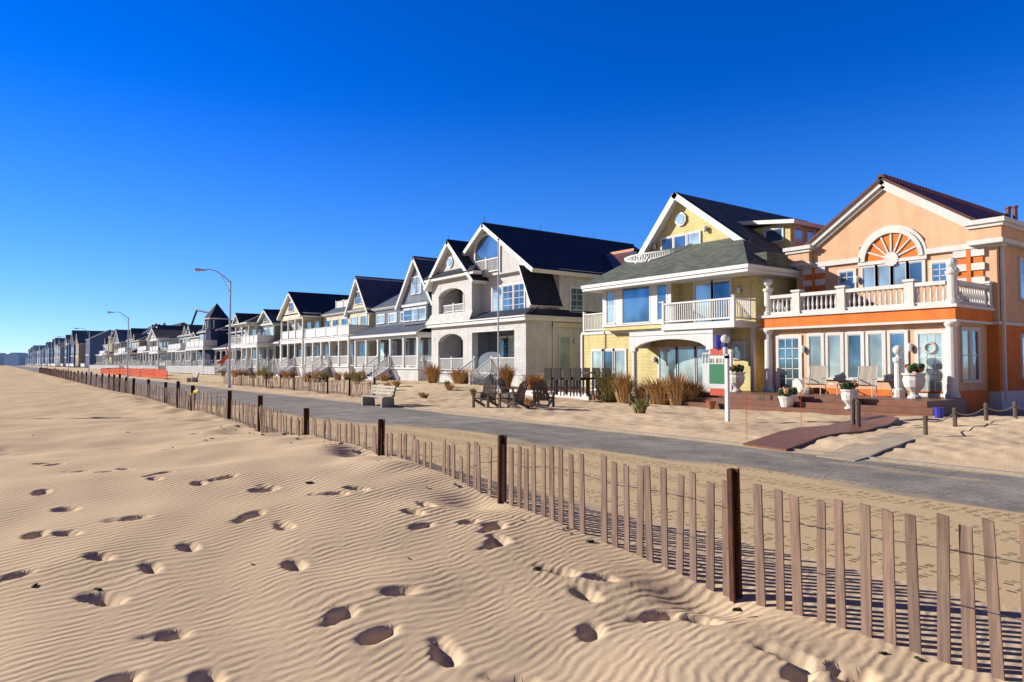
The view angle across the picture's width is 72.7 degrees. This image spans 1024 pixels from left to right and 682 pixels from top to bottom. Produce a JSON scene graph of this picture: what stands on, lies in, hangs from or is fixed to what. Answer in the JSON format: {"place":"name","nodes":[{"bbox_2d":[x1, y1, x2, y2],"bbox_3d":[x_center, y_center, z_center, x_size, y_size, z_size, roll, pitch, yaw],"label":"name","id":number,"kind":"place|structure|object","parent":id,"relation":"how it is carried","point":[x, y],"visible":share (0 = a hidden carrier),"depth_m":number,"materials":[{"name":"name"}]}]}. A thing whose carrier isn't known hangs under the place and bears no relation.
{"place":"outdoors","nodes":[
{"label":"outdoors","id":0,"kind":"place"},
{"bbox_2d":[218,348,228,366],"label":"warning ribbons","id":1,"kind":"object","parent":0,"point":[224,359],"visible":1,"depth_m":48.92,"materials":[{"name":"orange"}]},
{"bbox_2d":[0,365,1023,681],"bbox_3d":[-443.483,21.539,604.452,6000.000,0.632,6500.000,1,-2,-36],"label":"sand ground","id":2,"kind":"structure","parent":0,"point":[138,519],"depth_m":5.40,"materials":[{"name":"beige sand"}]},
{"bbox_2d":[0,329,111,367],"bbox_3d":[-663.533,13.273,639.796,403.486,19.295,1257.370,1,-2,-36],"label":"distant houses","id":3,"kind":"structure","parent":2,"relation":"on","point":[78,340],"depth_m":313.31,"materials":[{"name":"blue"}]},
{"bbox_2d":[57,336,68,370],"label":"street light","id":4,"kind":"object","parent":2,"relation":"on","point":[68,353],"visible":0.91,"depth_m":170.72,"materials":[{"name":"grey metal"}]},
{"bbox_2d":[74,328,89,372],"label":"street light","id":5,"kind":"object","parent":2,"relation":"on","point":[89,348],"visible":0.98,"depth_m":130.47,"materials":[{"name":"grey metal"}]},
{"bbox_2d":[93,337,107,364],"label":"house","id":6,"kind":"structure","parent":2,"relation":"on","point":[104,345],"depth_m":223.78,"materials":[{"name":"white"}]},
{"bbox_2d":[97,335,109,364],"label":"house","id":7,"kind":"structure","parent":2,"relation":"on","point":[103,351],"depth_m":212.50,"materials":[{"name":"white"}]},
{"bbox_2d":[99,329,121,364],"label":"house","id":8,"kind":"structure","parent":2,"relation":"on","point":[110,352],"depth_m":193.81,"materials":[{"name":"white"}]},
{"bbox_2d":[107,311,128,376],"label":"street light","id":9,"kind":"object","parent":2,"relation":"on","point":[127,343],"visible":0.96,"depth_m":90.16,"materials":[{"name":"grey metal"}]},
{"bbox_2d":[112,329,129,364],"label":"house","id":10,"kind":"structure","parent":2,"relation":"on","point":[120,337],"depth_m":186.76,"materials":[{"name":"white"}]},
{"bbox_2d":[101,368,167,377],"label":"orange barrier","id":11,"kind":"object","parent":2,"relation":"on","point":[155,373],"visible":0.97,"depth_m":93.86,"materials":[{"name":"orange plastic"}]},
{"bbox_2d":[120,333,148,367],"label":"house","id":12,"kind":"structure","parent":2,"relation":"on","point":[139,340],"depth_m":163.75,"materials":[{"name":"white"}]},
{"bbox_2d":[116,323,165,367],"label":"house","id":13,"kind":"structure","parent":2,"relation":"on","point":[138,331],"depth_m":176.76,"materials":[{"name":"white"}]},
{"bbox_2d":[89,365,214,374],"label":"white yard fences","id":14,"kind":"object","parent":2,"relation":"on","point":[209,370],"visible":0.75,"depth_m":99.89,"materials":[{"name":"paint"}]},
{"bbox_2d":[131,322,187,365],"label":"house","id":15,"kind":"structure","parent":2,"relation":"on","point":[140,349],"depth_m":155.91,"materials":[{"name":"white"}]},
{"bbox_2d":[191,309,227,324],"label":"pump boom","id":16,"kind":"object","parent":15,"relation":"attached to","point":[196,311],"visible":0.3,"depth_m":151.61,"materials":[{"name":"black metal"}]},
{"bbox_2d":[137,323,183,365],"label":"house","id":17,"kind":"structure","parent":2,"relation":"on","point":[156,325],"depth_m":146.61,"materials":[{"name":"white"}]},
{"bbox_2d":[143,328,182,368],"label":"house","id":18,"kind":"structure","parent":2,"relation":"on","point":[164,337],"depth_m":133.64,"materials":[{"name":"white"}]},
{"bbox_2d":[161,324,202,368],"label":"house","id":19,"kind":"structure","parent":2,"relation":"on","point":[188,329],"depth_m":125.92,"materials":[{"name":"white"}]},
{"bbox_2d":[170,331,199,365],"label":"house","id":20,"kind":"structure","parent":2,"relation":"on","point":[194,336],"depth_m":116.73,"materials":[{"name":"white"}]},
{"bbox_2d":[186,372,198,381],"bbox_3d":[-28.796,3.295,62.744,0.680,0.900,1.900,1,-2,-38],"label":"bench","id":21,"kind":"object","parent":2,"relation":"on","point":[193,378],"visible":0.94,"depth_m":62.28,"materials":[{"name":"concrete"}]},
{"bbox_2d":[181,304,234,365],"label":"house","id":22,"kind":"structure","parent":2,"relation":"on","point":[213,332],"depth_m":102.62,"materials":[{"name":"white"}]},
{"bbox_2d":[194,268,230,387],"bbox_3d":[-21.242,-0.838,49.372,2.571,8.535,0.320,1,-2,-30],"label":"street light","id":23,"kind":"object","parent":2,"relation":"on","point":[229,346],"visible":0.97,"depth_m":49.82,"materials":[{"name":"grey metal"}]},
{"bbox_2d":[210,327,244,372],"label":"house","id":24,"kind":"structure","parent":2,"relation":"on","point":[221,348],"depth_m":97.90,"materials":[{"name":"white"}]},
{"bbox_2d":[221,309,279,373],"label":"house","id":25,"kind":"structure","parent":2,"relation":"on","point":[247,321],"depth_m":88.77,"materials":[{"name":"white"}]},
{"bbox_2d":[231,309,287,374],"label":"house","id":26,"kind":"structure","parent":2,"relation":"on","point":[269,327],"depth_m":81.62,"materials":[{"name":"white"}]},
{"bbox_2d":[255,322,297,372],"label":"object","id":27,"kind":"structure","parent":2,"relation":"on","point":[274,360],"depth_m":80.15,"materials":[{"name":"grey"}]},
{"bbox_2d":[223,373,375,397],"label":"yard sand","id":28,"kind":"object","parent":2,"relation":"on","point":[299,385],"visible":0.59,"depth_m":41.66,"materials":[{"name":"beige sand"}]},
{"bbox_2d":[272,291,349,375],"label":"house","id":29,"kind":"structure","parent":2,"relation":"on","point":[304,310],"depth_m":74.71,"materials":[{"name":"grey"}]},
{"bbox_2d":[304,276,403,377],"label":"cream house","id":30,"kind":"structure","parent":2,"relation":"on","point":[345,320],"depth_m":65.93,"materials":[{"name":"grey wood"}]},
{"bbox_2d":[350,256,437,380],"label":"blue grey house","id":31,"kind":"structure","parent":2,"relation":"on","point":[400,334],"depth_m":55.60,"materials":[{"name":"wood"}]},
{"bbox_2d":[220,362,709,413],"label":"ornamental grasses","id":32,"kind":"object","parent":2,"relation":"on","point":[620,389],"visible":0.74,"depth_m":29.45,"materials":[{"name":"brown plant"}]},
{"bbox_2d":[31,425,923,660],"bbox_3d":[-6.172,1.675,7.289,10.022,0.557,15.408,1,-2,-36],"label":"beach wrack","id":33,"kind":"object","parent":2,"relation":"on","point":[733,609],"visible":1,"depth_m":5.42,"materials":[{"name":"beige"}]},
{"bbox_2d":[497,238,499,391],"bbox_3d":[-0.747,-1.337,37.899,0.140,8.560,0.133,1,-2,-36],"label":"flagpole","id":34,"kind":"object","parent":2,"relation":"on","point":[498,324],"visible":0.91,"depth_m":37.84,"materials":[{"name":"grey metal"}]},
{"bbox_2d":[471,377,555,408],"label":"adirondack chairs","id":35,"kind":"object","parent":2,"relation":"on","point":[513,399],"visible":0.98,"depth_m":26.19,"materials":[{"name":"brown wood"}]},
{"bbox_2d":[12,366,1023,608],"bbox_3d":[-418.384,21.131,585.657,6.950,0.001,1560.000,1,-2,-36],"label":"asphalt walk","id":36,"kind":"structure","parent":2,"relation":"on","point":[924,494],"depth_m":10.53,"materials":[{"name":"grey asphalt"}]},
{"bbox_2d":[361,384,396,407],"bbox_3d":[-5.377,2.225,28.092,0.680,0.900,1.900,1,-2,-38],"label":"bench","id":37,"kind":"object","parent":36,"relation":"on","point":[387,401],"visible":0.94,"depth_m":28.01,"materials":[{"name":"wood"}]},
{"bbox_2d":[24,366,1023,475],"bbox_3d":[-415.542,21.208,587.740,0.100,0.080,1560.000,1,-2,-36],"label":"walk kerb","id":38,"kind":"structure","parent":2,"relation":"on","point":[931,464],"depth_m":15.72,"materials":[{"name":"concrete"}]},
{"bbox_2d":[39,367,1023,681],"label":"sand fence","id":39,"kind":"object","parent":2,"relation":"on","point":[731,545],"visible":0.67,"depth_m":5.14,"materials":[{"name":"brown wood"}]},
{"bbox_2d":[423,216,639,386],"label":"house","id":40,"kind":"structure","parent":2,"relation":"on","point":[545,301],"depth_m":44.94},
{"bbox_2d":[544,368,609,396],"bbox_3d":[2.888,1.807,30.944,1.900,1.220,2.240,2,-3,-41],"label":"picket fence","id":41,"kind":"object","parent":2,"relation":"on","point":[576,372],"visible":0.79,"depth_m":30.53,"materials":[{"name":"grey wood"}]},
{"bbox_2d":[482,192,824,401],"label":"house","id":42,"kind":"structure","parent":2,"relation":"on","point":[682,288],"depth_m":32.64,"materials":[{"name":"yellow paint"}]},
{"bbox_2d":[709,335,729,420],"bbox_3d":[5.943,1.150,19.912,0.254,2.660,0.677,1,-2,-36],"label":"sign post","id":43,"kind":"object","parent":2,"relation":"on","point":[719,373],"visible":0.97,"depth_m":19.81,"materials":[{"name":"white paint"}]},
{"bbox_2d":[595,392,943,417],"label":"yard oddments","id":44,"kind":"object","parent":2,"relation":"on","point":[938,412],"visible":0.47,"depth_m":19.01,"materials":[{"name":"blue"}]},
{"bbox_2d":[746,388,801,437],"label":"orange stakes","id":45,"kind":"object","parent":2,"relation":"on","point":[746,411],"visible":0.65,"depth_m":15.36,"materials":[{"name":"orange plastic"}]},
{"bbox_2d":[743,413,899,450],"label":"board ramp","id":46,"kind":"structure","parent":2,"relation":"on","point":[787,440],"depth_m":15.64,"materials":[{"name":"brown wood"}]},
{"bbox_2d":[628,394,1023,434],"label":"rope fence","id":47,"kind":"object","parent":2,"relation":"on","point":[857,404],"visible":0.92,"depth_m":17.46,"materials":[{"name":"brown wood"}]},
{"bbox_2d":[667,174,1023,416],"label":"house","id":48,"kind":"structure","parent":2,"relation":"on","point":[931,280],"depth_m":25.35,"materials":[{"name":"orange paint"}]},
{"bbox_2d":[706,345,926,408],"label":"patio furnishings","id":49,"kind":"object","parent":48,"relation":"on","point":[914,384],"visible":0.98,"depth_m":23.82,"materials":[{"name":"stone"}]},
{"bbox_2d":[817,433,925,460],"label":"concrete path","id":50,"kind":"structure","parent":2,"relation":"on","point":[887,441],"depth_m":13.36,"materials":[{"name":"beige concrete"}]},
{"bbox_2d":[0,0,1023,353],"label":"sky","id":51,"kind":"structure","parent":0,"point":[276,148],"materials":[{"name":"blue"}]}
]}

